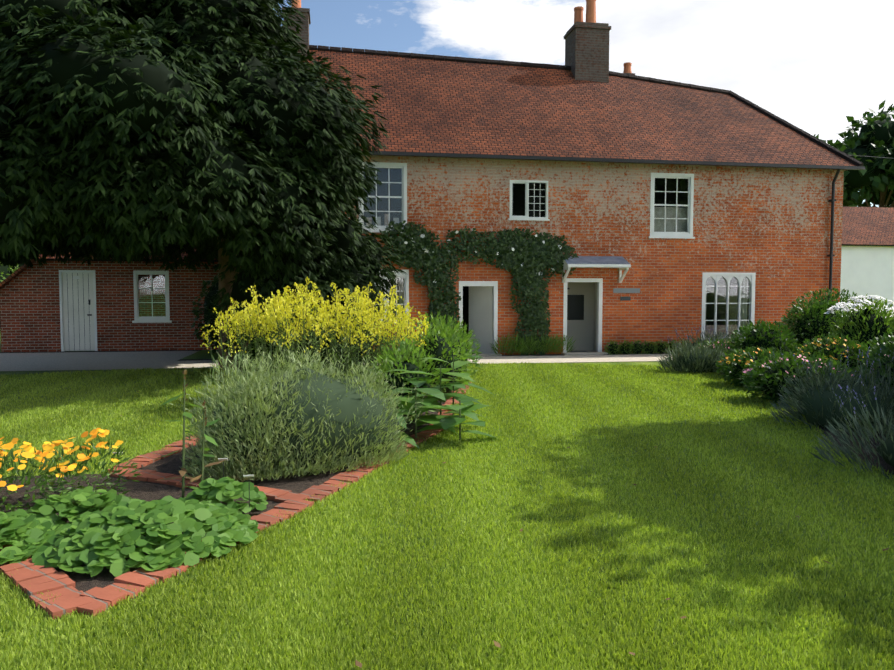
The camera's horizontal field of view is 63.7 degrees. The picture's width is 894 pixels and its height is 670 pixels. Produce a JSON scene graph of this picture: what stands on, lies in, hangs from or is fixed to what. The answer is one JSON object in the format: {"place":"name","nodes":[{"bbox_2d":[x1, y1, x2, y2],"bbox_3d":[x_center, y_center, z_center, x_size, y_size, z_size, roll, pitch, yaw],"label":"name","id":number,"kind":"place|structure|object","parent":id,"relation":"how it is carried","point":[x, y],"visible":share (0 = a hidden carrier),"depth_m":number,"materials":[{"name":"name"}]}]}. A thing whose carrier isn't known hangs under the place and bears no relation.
{"place":"outdoors","nodes":[
{"label":"outdoors","id":0,"kind":"place"},
{"bbox_2d":[0,262,24,339],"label":"hedge","id":1,"kind":"object","parent":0,"point":[4,270],"visible":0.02,"depth_m":19.85,"materials":[{"name":"green plant"}]},
{"bbox_2d":[0,261,218,351],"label":"outbuilding walls","id":2,"kind":"structure","parent":0,"point":[30,309],"depth_m":19.76,"materials":[{"name":"red brick"}]},
{"bbox_2d":[0,249,217,288],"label":"outbuilding roof","id":3,"kind":"structure","parent":2,"relation":"on","point":[16,273],"depth_m":19.29,"materials":[{"name":"brown tile"}]},
{"bbox_2d":[59,270,171,351],"bbox_3d":[-9.092,-0.665,19.799,2.890,2.220,0.140,-1,3,-9],"label":"door and window","id":4,"kind":"structure","parent":2,"relation":"in","point":[78,311],"depth_m":19.67,"materials":[{"name":"white wood"}]},
{"bbox_2d":[0,334,893,669],"bbox_3d":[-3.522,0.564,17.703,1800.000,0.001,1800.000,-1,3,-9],"label":"lawn","id":5,"kind":"structure","parent":0,"point":[202,354],"depth_m":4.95,"materials":[{"name":"green plant"}]},
{"bbox_2d":[0,0,381,364],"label":"tree foliage","id":6,"kind":"object","parent":5,"relation":"on","point":[63,68],"visible":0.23,"depth_m":10.38,"materials":[{"name":"green plant"}]},
{"bbox_2d":[0,0,406,374],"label":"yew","id":7,"kind":"object","parent":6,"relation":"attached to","point":[50,217],"depth_m":10.68,"materials":[{"name":"green plant"}]},
{"bbox_2d":[0,382,451,591],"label":"flower bed soil","id":8,"kind":"structure","parent":5,"relation":"on","point":[140,490],"depth_m":5.78,"materials":[{"name":"brown soil"}]},
{"bbox_2d":[0,428,140,513],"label":"marigold","id":9,"kind":"object","parent":8,"relation":"on","point":[41,482],"depth_m":5.25,"materials":[{"name":"yellow plant"}]},
{"bbox_2d":[0,477,267,576],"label":"leafy ground plants","id":10,"kind":"object","parent":8,"relation":"on","point":[97,533],"visible":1,"depth_m":4.30,"materials":[{"name":"green plant"}]},
{"bbox_2d":[154,369,224,500],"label":"young plant","id":11,"kind":"object","parent":8,"relation":"on","point":[183,477],"depth_m":5.30,"materials":[{"name":"green plant"}]},
{"bbox_2d":[169,332,425,481],"bbox_3d":[-1.328,0.565,6.743,2.348,1.141,2.015,-1,3,-9],"label":"lavender bush","id":12,"kind":"object","parent":8,"relation":"on","point":[227,396],"visible":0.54,"depth_m":6.10,"materials":[{"name":"green plant"}]},
{"bbox_2d":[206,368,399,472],"bbox_3d":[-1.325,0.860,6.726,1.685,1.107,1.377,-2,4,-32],"label":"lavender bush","id":13,"kind":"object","parent":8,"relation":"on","point":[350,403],"visible":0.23,"depth_m":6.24,"materials":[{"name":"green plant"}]},
{"bbox_2d":[200,277,428,394],"bbox_3d":[-1.856,0.074,10.266,3.229,1.814,2.639,-1,3,-9],"label":"goldenrod","id":14,"kind":"object","parent":8,"relation":"on","point":[276,304],"depth_m":9.84,"materials":[{"name":"yellow plant"}]},
{"bbox_2d":[369,311,481,416],"bbox_3d":[-0.267,0.331,10.688,2.006,1.404,4.128,-1,3,-9],"label":"green perennial","id":15,"kind":"object","parent":8,"relation":"on","point":[452,335],"visible":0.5,"depth_m":10.35,"materials":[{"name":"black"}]},
{"bbox_2d":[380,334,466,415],"bbox_3d":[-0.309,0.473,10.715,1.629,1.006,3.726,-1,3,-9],"label":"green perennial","id":16,"kind":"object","parent":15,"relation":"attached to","point":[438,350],"visible":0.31,"depth_m":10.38,"materials":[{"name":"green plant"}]},
{"bbox_2d":[393,356,460,439],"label":"plant stems","id":17,"kind":"object","parent":8,"relation":"on","point":[416,397],"visible":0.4,"depth_m":7.63,"materials":[{"name":"green plant"}]},
{"bbox_2d":[376,356,499,448],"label":"leaf plants","id":18,"kind":"object","parent":8,"relation":"on","point":[467,406],"visible":0.79,"depth_m":7.77,"materials":[{"name":"green plant"}]},
{"bbox_2d":[0,382,470,619],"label":"brick edging","id":19,"kind":"object","parent":5,"relation":"on","point":[29,577],"visible":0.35,"depth_m":4.01,"materials":[{"name":"red brick"}]},
{"bbox_2d":[191,219,363,352],"bbox_3d":[-4.463,-1.212,18.511,2.999,3.699,5.251,-3,4,-41],"label":"ivy shrub","id":20,"kind":"object","parent":5,"relation":"on","point":[196,313],"depth_m":19.04,"materials":[{"name":"green plant"}]},
{"bbox_2d":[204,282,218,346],"bbox_3d":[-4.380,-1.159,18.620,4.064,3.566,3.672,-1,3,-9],"label":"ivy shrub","id":21,"kind":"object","parent":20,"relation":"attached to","point":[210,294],"visible":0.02,"depth_m":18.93,"materials":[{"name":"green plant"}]},
{"bbox_2d":[0,350,670,360],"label":"paved path","id":22,"kind":"structure","parent":5,"relation":"on","point":[217,359],"depth_m":19.27,"materials":[{"name":"grey concrete"}]},
{"bbox_2d":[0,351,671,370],"bbox_3d":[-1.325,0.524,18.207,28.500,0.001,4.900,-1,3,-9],"label":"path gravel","id":23,"kind":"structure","parent":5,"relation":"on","point":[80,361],"depth_m":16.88,"materials":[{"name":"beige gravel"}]},
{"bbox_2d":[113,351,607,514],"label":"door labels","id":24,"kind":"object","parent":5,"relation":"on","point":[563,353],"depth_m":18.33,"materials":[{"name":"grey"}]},
{"bbox_2d":[20,389,888,666],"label":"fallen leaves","id":25,"kind":"object","parent":5,"relation":"on","point":[359,664],"visible":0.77,"depth_m":3.35,"materials":[{"name":"plant"}]},
{"bbox_2d":[345,155,844,354],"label":"house walls","id":26,"kind":"structure","parent":5,"relation":"on","point":[770,227],"depth_m":18.96,"materials":[{"name":"brick"}]},
{"bbox_2d":[382,220,578,354],"bbox_3d":[0.894,-1.114,18.111,5.085,3.479,0.353,-1,3,-9],"label":"climbing rose","id":27,"kind":"object","parent":26,"relation":"attached to","point":[537,256],"depth_m":18.13,"materials":[{"name":"green plant"}]},
{"bbox_2d":[358,162,755,338],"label":"house windows","id":28,"kind":"structure","parent":26,"relation":"in","point":[726,276],"depth_m":18.97,"materials":[{"name":"white wood"}]},
{"bbox_2d":[299,48,855,170],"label":"house roof","id":29,"kind":"structure","parent":26,"relation":"on","point":[433,106],"depth_m":19.75,"materials":[{"name":"brown tile"}]},
{"bbox_2d":[282,0,634,82],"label":"chimneys","id":30,"kind":"object","parent":29,"relation":"on","point":[587,49],"visible":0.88,"depth_m":21.23,"materials":[{"name":"grey brick"}]},
{"bbox_2d":[309,45,862,165],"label":"house ridge tiles","id":31,"kind":"object","parent":29,"relation":"on","point":[837,152],"visible":0.44,"depth_m":21.07,"materials":[{"name":"black tile"}]},
{"bbox_2d":[562,256,630,282],"bbox_3d":[3.814,-1.693,18.474,1.670,0.700,0.558,-1,3,-9],"label":"door canopy","id":32,"kind":"object","parent":26,"relation":"attached to","point":[621,263],"visible":0.92,"depth_m":18.41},
{"bbox_2d":[369,151,864,297],"bbox_3d":[3.739,-2.017,18.542,15.250,4.960,0.370,-1,3,-9],"label":"gutter and downpipe","id":33,"kind":"object","parent":26,"relation":"attached to","point":[832,200],"visible":0.79,"depth_m":18.54,"materials":[{"name":"metal"}]},
{"bbox_2d":[490,293,893,354],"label":"border plants","id":34,"kind":"object","parent":5,"relation":"on","point":[840,323],"visible":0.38,"depth_m":18.07,"materials":[{"name":"green plant"}]},
{"bbox_2d":[825,295,893,317],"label":"white flowers","id":35,"kind":"object","parent":34,"relation":"on","point":[875,297],"visible":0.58,"depth_m":12.21,"materials":[{"name":"white plant"}]},
{"bbox_2d":[820,99,893,207],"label":"tree","id":36,"kind":"object","parent":5,"relation":"on","point":[882,180],"depth_m":50.06,"materials":[{"name":"green plant"}]},
{"bbox_2d":[843,119,893,205],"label":"tree leaves","id":37,"kind":"object","parent":36,"relation":"attached to","point":[854,179],"visible":0.21,"depth_m":49.66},
{"bbox_2d":[459,278,602,353],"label":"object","id":38,"kind":"structure","parent":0,"point":[478,307],"depth_m":18.74,"materials":[{"name":"white wood"}]},
{"bbox_2d":[363,168,748,336],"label":"window panes","id":39,"kind":"structure","parent":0,"point":[396,203],"depth_m":19.77,"materials":[{"name":"glass"}]},
{"bbox_2d":[567,282,596,351],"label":"door","id":40,"kind":"structure","parent":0,"point":[581,312],"depth_m":20.07,"materials":[{"name":"grey wood"}]},
{"bbox_2d":[279,0,893,206],"label":"sky","id":41,"kind":"structure","parent":0,"point":[813,65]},
{"bbox_2d":[613,288,639,300],"bbox_3d":[4.724,-1.067,18.925,0.740,0.320,0.028,-1,3,-9],"label":"house plaque","id":42,"kind":"object","parent":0,"point":[626,290],"visible":0.96,"depth_m":18.91,"materials":[{"name":"grey metal"}]},
{"bbox_2d":[717,372,893,475],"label":"border soil","id":43,"kind":"structure","parent":0,"point":[886,466],"depth_m":7.29,"materials":[{"name":"brown soil"}]},
{"bbox_2d":[608,297,893,399],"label":"border shrubs","id":44,"kind":"object","parent":43,"relation":"on","point":[810,336],"visible":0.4,"depth_m":12.15,"materials":[{"name":"green plant"}]},
{"bbox_2d":[618,341,884,376],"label":"flowers","id":45,"kind":"object","parent":44,"relation":"attached to","point":[746,369],"visible":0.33,"depth_m":10.41,"materials":[{"name":"plant"}]},
{"bbox_2d":[656,331,893,479],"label":"lavender bushes","id":46,"kind":"object","parent":43,"relation":"on","point":[795,403],"visible":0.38,"depth_m":8.27,"materials":[{"name":"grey plant"}]},
{"bbox_2d":[667,325,893,444],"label":"lavender flower spikes","id":47,"kind":"object","parent":46,"relation":"attached to","point":[849,400],"visible":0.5,"depth_m":8.17,"materials":[{"name":"purple"}]},
{"bbox_2d":[693,287,893,403],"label":"border shrubs","id":48,"kind":"object","parent":43,"relation":"on","point":[788,339],"visible":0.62,"depth_m":11.77,"materials":[{"name":"green plant"}]},
{"bbox_2d":[718,337,863,364],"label":"flowers","id":49,"kind":"object","parent":48,"relation":"attached to","point":[747,362],"visible":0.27,"depth_m":11.67,"materials":[{"name":"plant"}]},
{"bbox_2d":[840,246,893,308],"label":"cottage walls","id":50,"kind":"structure","parent":0,"point":[865,270],"depth_m":33.40,"materials":[{"name":"white paint"}]},
{"bbox_2d":[842,207,893,245],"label":"roof","id":51,"kind":"structure","parent":50,"relation":"on","point":[867,226],"depth_m":34.60,"materials":[{"name":"brown tile"}]}
]}

